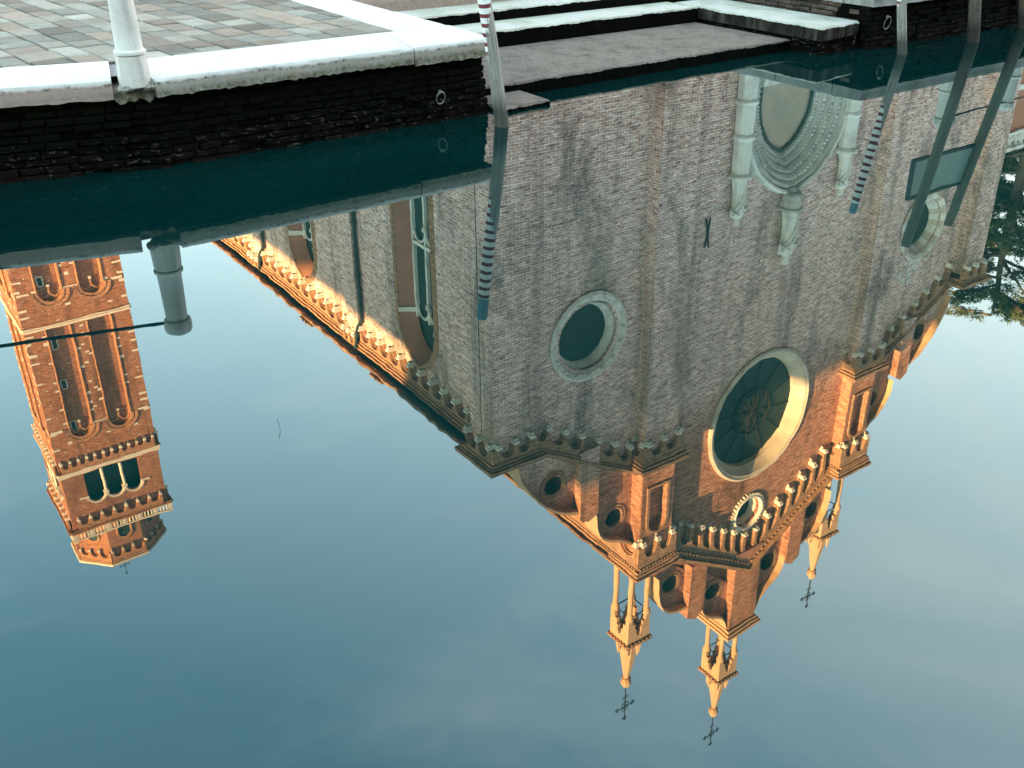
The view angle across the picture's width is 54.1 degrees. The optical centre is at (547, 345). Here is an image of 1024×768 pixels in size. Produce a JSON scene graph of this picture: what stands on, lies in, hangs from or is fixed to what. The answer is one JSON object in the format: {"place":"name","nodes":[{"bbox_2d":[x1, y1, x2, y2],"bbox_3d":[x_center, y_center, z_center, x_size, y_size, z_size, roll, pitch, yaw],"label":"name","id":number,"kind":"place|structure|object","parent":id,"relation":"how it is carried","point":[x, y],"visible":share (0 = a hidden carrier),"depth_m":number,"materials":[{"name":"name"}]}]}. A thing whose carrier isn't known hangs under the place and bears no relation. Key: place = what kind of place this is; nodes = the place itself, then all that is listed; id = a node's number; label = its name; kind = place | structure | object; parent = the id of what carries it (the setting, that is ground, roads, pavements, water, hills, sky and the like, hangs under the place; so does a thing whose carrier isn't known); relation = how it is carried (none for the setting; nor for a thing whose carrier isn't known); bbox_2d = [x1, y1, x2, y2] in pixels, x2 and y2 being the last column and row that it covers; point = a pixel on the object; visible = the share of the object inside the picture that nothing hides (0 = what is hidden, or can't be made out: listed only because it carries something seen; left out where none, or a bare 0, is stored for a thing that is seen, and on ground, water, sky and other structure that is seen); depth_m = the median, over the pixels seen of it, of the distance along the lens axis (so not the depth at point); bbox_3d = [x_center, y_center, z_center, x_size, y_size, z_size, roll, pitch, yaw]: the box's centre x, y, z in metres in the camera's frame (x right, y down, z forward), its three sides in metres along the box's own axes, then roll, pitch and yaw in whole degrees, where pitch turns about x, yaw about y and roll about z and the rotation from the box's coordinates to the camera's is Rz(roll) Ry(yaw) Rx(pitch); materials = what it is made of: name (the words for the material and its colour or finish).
{"place":"outdoors","nodes":[
{"label":"outdoors","id":0,"kind":"place"},
{"bbox_2d":[109,63,116,76],"bbox_3d":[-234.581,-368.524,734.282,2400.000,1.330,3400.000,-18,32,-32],"label":"ground","id":1,"kind":"structure","parent":0,"point":[113,70],"depth_m":10.97,"materials":[{"name":"grey stone"}]},
{"bbox_2d":[0,0,487,183],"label":"quay wall","id":2,"kind":"structure","parent":1,"relation":"on","point":[59,121],"depth_m":11.28,"materials":[{"name":"brick"}]},
{"bbox_2d":[108,0,150,88],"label":"stone pillar","id":3,"kind":"structure","parent":2,"relation":"on","point":[132,67],"depth_m":10.27,"materials":[{"name":"white stone"}]},
{"bbox_2d":[352,0,858,112],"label":"landing steps","id":4,"kind":"structure","parent":1,"relation":"on","point":[545,45],"depth_m":16.88,"materials":[{"name":"stone"}]},
{"bbox_2d":[732,0,1018,49],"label":"quay wall","id":5,"kind":"structure","parent":1,"relation":"on","point":[926,19],"depth_m":18.02,"materials":[{"name":"brick"}]},
{"bbox_2d":[0,0,391,67],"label":"pavement","id":6,"kind":"structure","parent":0,"point":[40,32],"depth_m":13.29,"materials":[{"name":"grey stone"}]},
{"bbox_2d":[0,25,1023,767],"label":"canal water","id":7,"kind":"structure","parent":0,"point":[668,419],"depth_m":6.02,"materials":[{"name":"blue liquid"}]},
{"bbox_2d":[477,0,508,127],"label":"mooring pole","id":8,"kind":"object","parent":7,"relation":"in","point":[494,66],"visible":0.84,"depth_m":12.10,"materials":[{"name":"grey wood"}]},
{"bbox_2d":[897,0,906,54],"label":"mooring pole","id":9,"kind":"object","parent":7,"relation":"in","point":[901,27],"visible":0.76,"depth_m":16.67,"materials":[{"name":"grey wood"}]},
{"bbox_2d":[967,0,981,41],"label":"mooring pole","id":10,"kind":"object","parent":7,"relation":"in","point":[974,21],"visible":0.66,"depth_m":17.87,"materials":[{"name":"grey wood"}]},
{"bbox_2d":[1017,0,1023,28],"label":"mooring pole","id":11,"kind":"object","parent":7,"relation":"in","point":[1020,14],"visible":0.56,"depth_m":19.23,"materials":[{"name":"grey wood"}]}
]}

